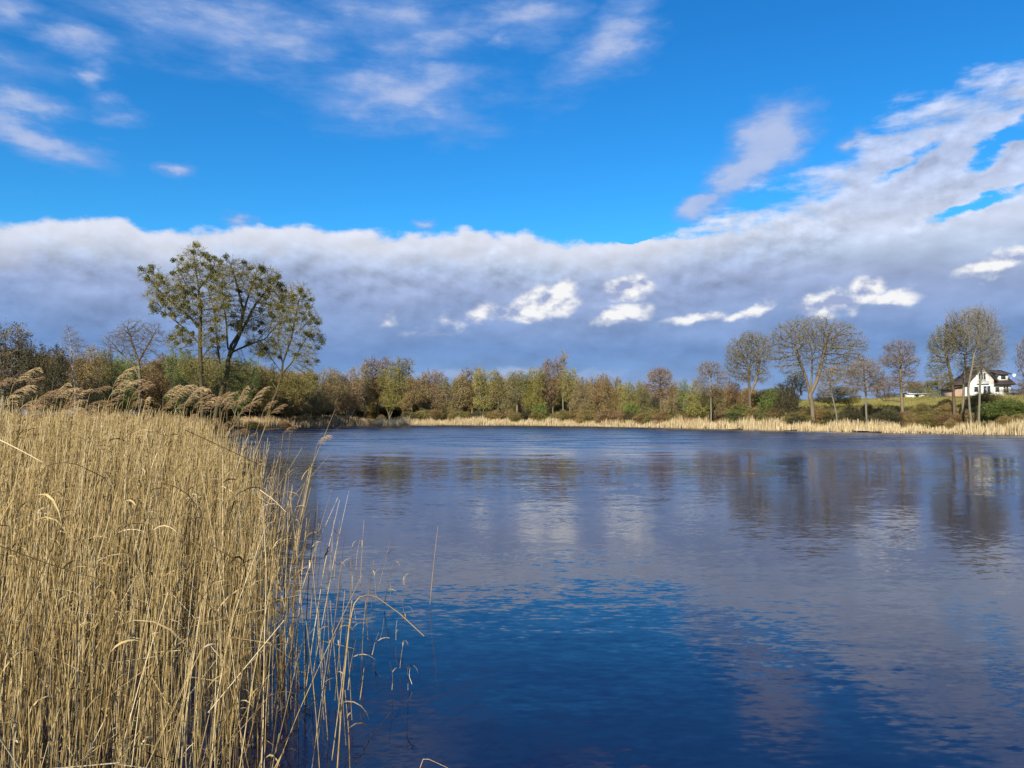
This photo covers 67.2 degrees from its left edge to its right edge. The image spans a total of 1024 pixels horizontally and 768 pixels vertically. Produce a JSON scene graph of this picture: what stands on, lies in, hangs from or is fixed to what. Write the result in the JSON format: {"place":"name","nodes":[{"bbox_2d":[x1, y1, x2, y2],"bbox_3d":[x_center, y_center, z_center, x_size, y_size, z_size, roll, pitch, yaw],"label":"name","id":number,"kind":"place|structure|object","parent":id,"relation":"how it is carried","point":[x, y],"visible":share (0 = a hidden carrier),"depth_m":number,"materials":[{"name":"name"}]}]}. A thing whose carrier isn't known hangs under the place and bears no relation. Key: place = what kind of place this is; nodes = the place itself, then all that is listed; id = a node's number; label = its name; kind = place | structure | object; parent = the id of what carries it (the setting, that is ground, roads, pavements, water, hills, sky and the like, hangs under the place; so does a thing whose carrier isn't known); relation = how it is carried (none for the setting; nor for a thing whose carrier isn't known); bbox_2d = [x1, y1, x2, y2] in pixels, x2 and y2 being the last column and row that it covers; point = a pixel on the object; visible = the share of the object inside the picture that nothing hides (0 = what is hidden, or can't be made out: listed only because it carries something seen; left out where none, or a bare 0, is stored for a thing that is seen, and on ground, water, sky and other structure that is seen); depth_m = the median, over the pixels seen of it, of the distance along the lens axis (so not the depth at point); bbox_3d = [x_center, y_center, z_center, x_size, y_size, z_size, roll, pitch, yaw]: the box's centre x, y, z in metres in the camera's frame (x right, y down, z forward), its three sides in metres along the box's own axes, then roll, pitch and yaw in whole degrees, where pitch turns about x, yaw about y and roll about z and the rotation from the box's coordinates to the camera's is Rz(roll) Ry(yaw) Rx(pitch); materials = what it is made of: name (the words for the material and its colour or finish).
{"place":"outdoors","nodes":[
{"label":"outdoors","id":0,"kind":"place"},
{"bbox_2d":[0,425,1023,767],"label":"water","id":1,"kind":"structure","parent":0,"point":[626,597],"depth_m":10.27,"materials":[{"name":"blue liquid"}]},
{"bbox_2d":[0,383,70,692],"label":"reed","id":2,"kind":"object","parent":1,"relation":"in","point":[62,389],"visible":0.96,"depth_m":5.22,"materials":[{"name":"plant"}]},
{"bbox_2d":[0,387,84,708],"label":"reed","id":3,"kind":"object","parent":1,"relation":"on","point":[73,394],"visible":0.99,"depth_m":4.54,"materials":[{"name":"plant"}]},
{"bbox_2d":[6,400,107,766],"bbox_3d":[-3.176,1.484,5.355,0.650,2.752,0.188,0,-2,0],"label":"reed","id":4,"kind":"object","parent":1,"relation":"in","point":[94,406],"visible":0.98,"depth_m":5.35,"materials":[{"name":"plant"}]},
{"bbox_2d":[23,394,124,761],"bbox_3d":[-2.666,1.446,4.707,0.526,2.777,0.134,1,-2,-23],"label":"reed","id":5,"kind":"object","parent":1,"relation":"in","point":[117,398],"visible":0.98,"depth_m":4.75,"materials":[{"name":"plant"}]},
{"bbox_2d":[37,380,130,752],"bbox_3d":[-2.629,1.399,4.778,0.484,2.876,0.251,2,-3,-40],"label":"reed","id":6,"kind":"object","parent":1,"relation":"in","point":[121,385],"visible":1,"depth_m":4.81,"materials":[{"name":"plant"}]},
{"bbox_2d":[74,379,142,764],"bbox_3d":[-2.817,1.411,5.412,0.436,2.901,0.211,1,-2,-19],"label":"reed","id":7,"kind":"object","parent":1,"relation":"in","point":[132,383],"visible":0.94,"depth_m":5.40,"materials":[{"name":"plant"}]},
{"bbox_2d":[88,366,139,766],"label":"reed","id":8,"kind":"object","parent":1,"relation":"in","point":[99,518],"visible":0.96,"depth_m":5.45,"materials":[{"name":"plant"}]},
{"bbox_2d":[77,381,153,767],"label":"reed","id":9,"kind":"object","parent":1,"relation":"on","point":[93,569],"visible":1,"depth_m":4.99,"materials":[{"name":"plant"}]},
{"bbox_2d":[94,397,152,760],"bbox_3d":[-2.489,1.459,4.900,0.462,2.766,0.136,0,-2,11],"label":"reed","id":10,"kind":"object","parent":1,"relation":"on","point":[147,399],"visible":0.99,"depth_m":4.93,"materials":[{"name":"plant"}]},
{"bbox_2d":[106,395,183,761],"bbox_3d":[-2.465,1.463,5.218,0.482,2.783,0.173,0,-2,12],"label":"reed","id":11,"kind":"object","parent":1,"relation":"on","point":[171,400],"visible":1,"depth_m":5.19,"materials":[{"name":"plant"}]},
{"bbox_2d":[99,385,195,758],"bbox_3d":[-2.686,1.435,5.670,0.637,2.874,0.322,0,-2,7],"label":"reed","id":12,"kind":"object","parent":1,"relation":"on","point":[184,388],"visible":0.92,"depth_m":5.72,"materials":[{"name":"plant"}]},
{"bbox_2d":[117,387,211,749],"bbox_3d":[-2.607,1.449,5.799,0.676,2.856,0.087,0,-2,5],"label":"reed","id":13,"kind":"object","parent":1,"relation":"on","point":[143,505],"visible":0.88,"depth_m":5.80,"materials":[{"name":"plant"}]},
{"bbox_2d":[162,385,185,742],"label":"reed","id":14,"kind":"object","parent":1,"relation":"on","point":[172,390],"visible":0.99,"depth_m":5.69,"materials":[{"name":"plant"}]},
{"bbox_2d":[151,387,206,740],"bbox_3d":[-2.300,1.434,5.230,0.442,2.842,0.131,-1,-3,27],"label":"reed","id":15,"kind":"object","parent":1,"relation":"in","point":[196,395],"visible":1,"depth_m":5.22,"materials":[{"name":"plant"}]},
{"bbox_2d":[0,392,361,767],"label":"reed bed","id":16,"kind":"object","parent":1,"relation":"in","point":[17,485],"visible":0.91,"depth_m":6.24,"materials":[{"name":"plant"}]},
{"bbox_2d":[146,394,216,765],"bbox_3d":[-2.290,1.460,5.207,0.654,2.788,0.130,-1,-2,25],"label":"reed","id":17,"kind":"object","parent":1,"relation":"on","point":[207,397],"visible":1,"depth_m":5.20,"materials":[{"name":"plant"}]},
{"bbox_2d":[200,392,233,767],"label":"reed","id":18,"kind":"object","parent":1,"relation":"on","point":[223,397],"visible":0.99,"depth_m":5.29,"materials":[{"name":"plant"}]},
{"bbox_2d":[226,397,246,713],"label":"reed","id":19,"kind":"object","parent":1,"relation":"on","point":[240,400],"visible":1,"depth_m":5.96,"materials":[{"name":"plant"}]},
{"bbox_2d":[213,401,276,718],"bbox_3d":[-2.180,1.511,6.250,0.508,2.768,0.198,0,-2,0],"label":"reed","id":20,"kind":"object","parent":1,"relation":"in","point":[268,404],"visible":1,"depth_m":6.33,"materials":[{"name":"plant"}]},
{"bbox_2d":[337,595,423,767],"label":"reed stalk","id":21,"kind":"object","parent":1,"relation":"in","point":[404,615],"visible":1,"depth_m":5.05,"materials":[{"name":"plant"}]},
{"bbox_2d":[377,414,1023,434],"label":"shore reeds","id":22,"kind":"object","parent":1,"relation":"in","point":[882,427],"visible":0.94,"depth_m":122.21,"materials":[{"name":"beige plant"}]},
{"bbox_2d":[0,0,1023,413],"label":"sky","id":23,"kind":"structure","parent":0,"point":[624,188],"materials":[{"name":"blue"}]},
{"bbox_2d":[15,394,1023,434],"bbox_3d":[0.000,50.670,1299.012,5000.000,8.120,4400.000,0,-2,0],"label":"ground","id":24,"kind":"structure","parent":0,"point":[806,401],"depth_m":126.77,"materials":[{"name":"green plant"}]},
{"bbox_2d":[0,320,35,414],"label":"poplar tree","id":25,"kind":"object","parent":24,"relation":"on","point":[8,372],"visible":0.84,"depth_m":98.06,"materials":[{"name":"brown plant"}]},
{"bbox_2d":[0,338,41,415],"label":"willow tree","id":26,"kind":"object","parent":24,"relation":"on","point":[12,392],"visible":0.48,"depth_m":99.00,"materials":[{"name":"brown plant"}]},
{"bbox_2d":[16,337,71,415],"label":"willow tree","id":27,"kind":"object","parent":24,"relation":"on","point":[59,369],"visible":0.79,"depth_m":95.95,"materials":[{"name":"brown plant"}]},
{"bbox_2d":[44,344,83,409],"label":"alder tree","id":28,"kind":"object","parent":24,"relation":"on","point":[66,381],"visible":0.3,"depth_m":104.02,"materials":[{"name":"brown plant"}]},
{"bbox_2d":[55,325,91,413],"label":"birch tree","id":29,"kind":"object","parent":24,"relation":"on","point":[71,352],"visible":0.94,"depth_m":98.15,"materials":[{"name":"brown plant"}]},
{"bbox_2d":[65,340,113,414],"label":"willow tree","id":30,"kind":"object","parent":24,"relation":"on","point":[94,396],"visible":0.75,"depth_m":109.74,"materials":[{"name":"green plant"}]},
{"bbox_2d":[91,346,121,414],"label":"willow tree","id":31,"kind":"object","parent":24,"relation":"on","point":[106,365],"visible":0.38,"depth_m":115.69,"materials":[{"name":"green plant"}]},
{"bbox_2d":[104,353,142,412],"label":"willow tree","id":32,"kind":"object","parent":24,"relation":"on","point":[121,371],"visible":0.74,"depth_m":113.77,"materials":[{"name":"green plant"}]},
{"bbox_2d":[99,315,166,415],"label":"bare tree","id":33,"kind":"object","parent":24,"relation":"on","point":[144,349],"visible":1,"depth_m":108.08,"materials":[{"name":"brown plant"}]},
{"bbox_2d":[141,352,173,415],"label":"alder tree","id":34,"kind":"object","parent":24,"relation":"on","point":[162,389],"visible":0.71,"depth_m":121.78,"materials":[{"name":"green plant"}]},
{"bbox_2d":[158,345,199,416],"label":"willow tree","id":35,"kind":"object","parent":24,"relation":"on","point":[182,382],"visible":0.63,"depth_m":117.96,"materials":[{"name":"green plant"}]},
{"bbox_2d":[137,241,236,419],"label":"mistletoe tree","id":36,"kind":"object","parent":24,"relation":"on","point":[173,297],"visible":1,"depth_m":108.66,"materials":[{"name":"green plant"}]},
{"bbox_2d":[190,352,230,419],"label":"willow tree","id":37,"kind":"object","parent":24,"relation":"on","point":[214,387],"visible":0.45,"depth_m":123.61,"materials":[{"name":"green plant"}]},
{"bbox_2d":[83,414,379,432],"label":"shore reeds","id":38,"kind":"object","parent":24,"relation":"on","point":[277,421],"visible":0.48,"depth_m":149.03,"materials":[{"name":"beige plant"}]},
{"bbox_2d":[218,353,261,422],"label":"willow tree","id":39,"kind":"object","parent":24,"relation":"on","point":[254,384],"visible":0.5,"depth_m":137.84,"materials":[{"name":"green plant"}]},
{"bbox_2d":[203,252,299,420],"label":"mistletoe tree","id":40,"kind":"object","parent":24,"relation":"on","point":[239,327],"visible":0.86,"depth_m":117.62,"materials":[{"name":"green plant"}]},
{"bbox_2d":[242,363,282,418],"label":"willow tree","id":41,"kind":"object","parent":24,"relation":"on","point":[262,397],"visible":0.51,"depth_m":142.83,"materials":[{"name":"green plant"}]},
{"bbox_2d":[246,277,326,426],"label":"mistletoe tree","id":42,"kind":"object","parent":24,"relation":"on","point":[307,306],"visible":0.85,"depth_m":141.09,"materials":[{"name":"green plant"}]},
{"bbox_2d":[267,368,312,419],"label":"willow tree","id":43,"kind":"object","parent":24,"relation":"on","point":[290,405],"visible":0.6,"depth_m":149.00,"materials":[{"name":"green plant"}]},
{"bbox_2d":[288,371,324,417],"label":"willow tree","id":44,"kind":"object","parent":24,"relation":"on","point":[314,407],"visible":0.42,"depth_m":155.29,"materials":[{"name":"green plant"}]},
{"bbox_2d":[304,366,339,418],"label":"willow tree","id":45,"kind":"object","parent":24,"relation":"on","point":[330,380],"visible":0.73,"depth_m":159.79,"materials":[{"name":"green plant"}]},
{"bbox_2d":[324,368,350,415],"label":"alder tree","id":46,"kind":"object","parent":24,"relation":"on","point":[341,394],"visible":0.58,"depth_m":167.84,"materials":[{"name":"brown plant"}]},
{"bbox_2d":[334,365,366,417],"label":"willow tree","id":47,"kind":"object","parent":24,"relation":"on","point":[351,400],"visible":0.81,"depth_m":171.72,"materials":[{"name":"brown plant"}]},
{"bbox_2d":[353,363,377,418],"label":"alder tree","id":48,"kind":"object","parent":24,"relation":"on","point":[366,381],"visible":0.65,"depth_m":178.14,"materials":[{"name":"brown plant"}]},
{"bbox_2d":[360,354,396,417],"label":"poplar tree","id":49,"kind":"object","parent":24,"relation":"on","point":[372,381],"visible":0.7,"depth_m":181.45,"materials":[{"name":"brown plant"}]},
{"bbox_2d":[0,348,769,418],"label":"woodland","id":50,"kind":"object","parent":24,"relation":"on","point":[145,369],"visible":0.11,"depth_m":149.22,"materials":[{"name":"green plant"}]},
{"bbox_2d":[375,362,404,418],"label":"willow tree","id":51,"kind":"object","parent":24,"relation":"on","point":[388,398],"visible":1,"depth_m":179.56,"materials":[{"name":"green plant"}]},
{"bbox_2d":[390,355,416,412],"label":"poplar tree","id":52,"kind":"object","parent":24,"relation":"on","point":[406,375],"visible":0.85,"depth_m":180.62,"materials":[{"name":"plant"}]},
{"bbox_2d":[397,376,423,413],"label":"alder tree","id":53,"kind":"object","parent":24,"relation":"on","point":[411,397],"visible":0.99,"depth_m":178.55,"materials":[{"name":"brown plant"}]},
{"bbox_2d":[414,374,432,410],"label":"alder tree","id":54,"kind":"object","parent":24,"relation":"on","point":[421,389],"visible":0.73,"depth_m":182.74,"materials":[{"name":"brown plant"}]},
{"bbox_2d":[419,368,440,410],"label":"poplar tree","id":55,"kind":"object","parent":24,"relation":"on","point":[433,395],"visible":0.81,"depth_m":183.65,"materials":[{"name":"brown plant"}]},
{"bbox_2d":[429,371,455,409],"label":"alder tree","id":56,"kind":"object","parent":24,"relation":"on","point":[438,394],"visible":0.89,"depth_m":181.99,"materials":[{"name":"brown plant"}]},
{"bbox_2d":[438,376,463,412],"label":"willow tree","id":57,"kind":"object","parent":24,"relation":"on","point":[453,385],"visible":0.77,"depth_m":181.48,"materials":[{"name":"brown plant"}]},
{"bbox_2d":[448,373,472,410],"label":"alder tree","id":58,"kind":"object","parent":24,"relation":"on","point":[467,397],"visible":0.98,"depth_m":180.99,"materials":[{"name":"brown plant"}]},
{"bbox_2d":[457,365,485,414],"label":"poplar tree","id":59,"kind":"object","parent":24,"relation":"on","point":[474,393],"visible":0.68,"depth_m":182.76,"materials":[{"name":"brown plant"}]},
{"bbox_2d":[470,366,500,411],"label":"willow tree","id":60,"kind":"object","parent":24,"relation":"on","point":[479,388],"visible":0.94,"depth_m":179.75,"materials":[{"name":"green plant"}]},
{"bbox_2d":[482,372,508,410],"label":"alder tree","id":61,"kind":"object","parent":24,"relation":"on","point":[493,406],"visible":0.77,"depth_m":180.31,"materials":[{"name":"green plant"}]},
{"bbox_2d":[495,377,520,411],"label":"willow tree","id":62,"kind":"object","parent":24,"relation":"on","point":[507,404],"visible":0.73,"depth_m":179.25,"materials":[{"name":"green plant"}]},
{"bbox_2d":[6,387,1023,433],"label":"undergrowth","id":63,"kind":"object","parent":24,"relation":"on","point":[944,407],"visible":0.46,"depth_m":143.58,"materials":[{"name":"green plant"}]},
{"bbox_2d":[503,369,528,411],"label":"poplar tree","id":64,"kind":"object","parent":24,"relation":"on","point":[513,389],"visible":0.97,"depth_m":177.65,"materials":[{"name":"green plant"}]},
{"bbox_2d":[522,366,546,410],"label":"willow tree","id":65,"kind":"object","parent":24,"relation":"on","point":[534,380],"visible":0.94,"depth_m":175.38,"materials":[{"name":"green plant"}]},
{"bbox_2d":[534,365,556,408],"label":"alder tree","id":66,"kind":"object","parent":24,"relation":"on","point":[548,403],"visible":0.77,"depth_m":176.71,"materials":[{"name":"brown plant"}]},
{"bbox_2d":[540,354,562,413],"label":"poplar tree","id":67,"kind":"object","parent":24,"relation":"on","point":[557,369],"visible":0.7,"depth_m":177.82,"materials":[{"name":"brown plant"}]},
{"bbox_2d":[554,350,572,409],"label":"poplar tree","id":68,"kind":"object","parent":24,"relation":"on","point":[560,388],"visible":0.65,"depth_m":175.94,"materials":[{"name":"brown plant"}]},
{"bbox_2d":[558,367,578,411],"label":"poplar tree","id":69,"kind":"object","parent":24,"relation":"on","point":[565,395],"visible":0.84,"depth_m":171.84,"materials":[{"name":"green plant"}]},
{"bbox_2d":[565,379,588,410],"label":"alder tree","id":70,"kind":"object","parent":24,"relation":"on","point":[575,404],"visible":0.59,"depth_m":169.43,"materials":[{"name":"brown plant"}]},
{"bbox_2d":[576,373,602,411],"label":"willow tree","id":71,"kind":"object","parent":24,"relation":"on","point":[585,406],"visible":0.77,"depth_m":165.61,"materials":[{"name":"brown plant"}]},
{"bbox_2d":[590,372,615,408],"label":"alder tree","id":72,"kind":"object","parent":24,"relation":"on","point":[596,393],"visible":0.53,"depth_m":163.06,"materials":[{"name":"brown plant"}]},
{"bbox_2d":[597,376,625,411],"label":"willow tree","id":73,"kind":"object","parent":24,"relation":"on","point":[612,402],"visible":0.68,"depth_m":159.70,"materials":[{"name":"brown plant"}]},
{"bbox_2d":[622,380,647,412],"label":"willow tree","id":74,"kind":"object","parent":24,"relation":"on","point":[628,390],"visible":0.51,"depth_m":153.74,"materials":[{"name":"green plant"}]},
{"bbox_2d":[635,384,662,412],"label":"willow tree","id":75,"kind":"object","parent":24,"relation":"on","point":[649,402],"visible":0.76,"depth_m":149.75,"materials":[{"name":"green plant"}]},
{"bbox_2d":[640,363,675,412],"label":"alder tree","id":76,"kind":"object","parent":24,"relation":"on","point":[652,375],"visible":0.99,"depth_m":144.76,"materials":[{"name":"brown plant"}]},
{"bbox_2d":[662,380,684,413],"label":"alder tree","id":77,"kind":"object","parent":24,"relation":"on","point":[672,401],"visible":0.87,"depth_m":143.58,"materials":[{"name":"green plant"}]},
{"bbox_2d":[674,378,697,414],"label":"alder tree","id":78,"kind":"object","parent":24,"relation":"on","point":[684,391],"visible":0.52,"depth_m":141.70,"materials":[{"name":"green plant"}]},
{"bbox_2d":[680,378,713,419],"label":"willow tree","id":79,"kind":"object","parent":24,"relation":"on","point":[693,402],"visible":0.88,"depth_m":137.58,"materials":[{"name":"green plant"}]},
{"bbox_2d":[693,361,730,422],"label":"alder tree","id":80,"kind":"object","parent":24,"relation":"on","point":[711,389],"visible":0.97,"depth_m":132.90,"materials":[{"name":"brown plant"}]},
{"bbox_2d":[709,382,735,419],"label":"willow tree","id":81,"kind":"object","parent":24,"relation":"on","point":[722,406],"visible":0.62,"depth_m":132.48,"materials":[{"name":"brown plant"}]},
{"bbox_2d":[723,380,753,414],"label":"willow tree","id":82,"kind":"object","parent":24,"relation":"on","point":[741,400],"visible":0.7,"depth_m":129.78,"materials":[{"name":"brown plant"}]},
{"bbox_2d":[722,329,772,407],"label":"oak tree","id":83,"kind":"object","parent":24,"relation":"on","point":[757,359],"visible":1,"depth_m":127.95,"materials":[{"name":"brown plant"}]},
{"bbox_2d":[755,387,785,422],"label":"bush","id":84,"kind":"object","parent":24,"relation":"on","point":[769,402],"visible":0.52,"depth_m":122.07,"materials":[{"name":"green plant"}]},
{"bbox_2d":[773,379,800,422],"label":"bush","id":85,"kind":"object","parent":24,"relation":"on","point":[788,401],"visible":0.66,"depth_m":120.62,"materials":[{"name":"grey plant"}]},
{"bbox_2d":[772,372,807,404],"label":"willow tree","id":86,"kind":"object","parent":24,"relation":"on","point":[793,383],"visible":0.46,"depth_m":127.67,"materials":[{"name":"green plant"}]},
{"bbox_2d":[763,312,870,420],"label":"oak tree","id":87,"kind":"object","parent":24,"relation":"on","point":[800,364],"visible":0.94,"depth_m":117.76,"materials":[{"name":"brown plant"}]},
{"bbox_2d":[814,364,845,428],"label":"alder tree","id":88,"kind":"object","parent":24,"relation":"on","point":[832,373],"visible":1,"depth_m":110.91,"materials":[{"name":"brown plant"}]},
{"bbox_2d":[813,385,849,405],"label":"willow tree","id":89,"kind":"object","parent":24,"relation":"on","point":[829,398],"visible":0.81,"depth_m":131.82,"materials":[{"name":"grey plant"}]},
{"bbox_2d":[838,405,863,426],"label":"bush","id":90,"kind":"object","parent":24,"relation":"on","point":[848,410],"visible":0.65,"depth_m":111.03,"materials":[{"name":"green plant"}]},
{"bbox_2d":[839,354,888,422],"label":"alder tree","id":91,"kind":"object","parent":24,"relation":"on","point":[863,372],"visible":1,"depth_m":107.78,"materials":[{"name":"brown plant"}]},
{"bbox_2d":[867,408,904,428],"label":"bush","id":92,"kind":"object","parent":24,"relation":"on","point":[886,415],"visible":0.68,"depth_m":106.40,"materials":[{"name":"green plant"}]},
{"bbox_2d":[870,337,926,418],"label":"alder tree","id":93,"kind":"object","parent":24,"relation":"on","point":[901,373],"visible":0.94,"depth_m":108.89,"materials":[{"name":"brown plant"}]},
{"bbox_2d":[924,318,969,414],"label":"ash tree","id":94,"kind":"object","parent":24,"relation":"on","point":[945,346],"visible":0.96,"depth_m":103.97,"materials":[{"name":"brown plant"}]},
{"bbox_2d":[942,305,987,418],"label":"ash tree","id":95,"kind":"object","parent":24,"relation":"on","point":[964,366],"visible":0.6,"depth_m":103.07,"materials":[{"name":"brown plant"}]},
{"bbox_2d":[940,365,1015,396],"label":"house","id":96,"kind":"structure","parent":24,"relation":"on","point":[993,383],"depth_m":159.42,"materials":[{"name":"white paint"}]},
{"bbox_2d":[957,304,1008,431],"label":"ash tree","id":97,"kind":"object","parent":24,"relation":"on","point":[976,342],"visible":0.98,"depth_m":96.99,"materials":[{"name":"brown plant"}]},
{"bbox_2d":[964,303,1014,425],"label":"ash tree","id":98,"kind":"object","parent":24,"relation":"on","point":[984,361],"visible":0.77,"depth_m":97.41,"materials":[{"name":"brown plant"}]},
{"bbox_2d":[974,398,1023,419],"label":"bush","id":99,"kind":"object","parent":24,"relation":"on","point":[1002,409],"visible":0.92,"depth_m":100.25,"materials":[{"name":"green plant"}]},
{"bbox_2d":[1011,336,1023,401],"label":"alder tree","id":100,"kind":"object","parent":24,"relation":"on","point":[1021,364],"visible":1,"depth_m":100.35,"materials":[{"name":"brown plant"}]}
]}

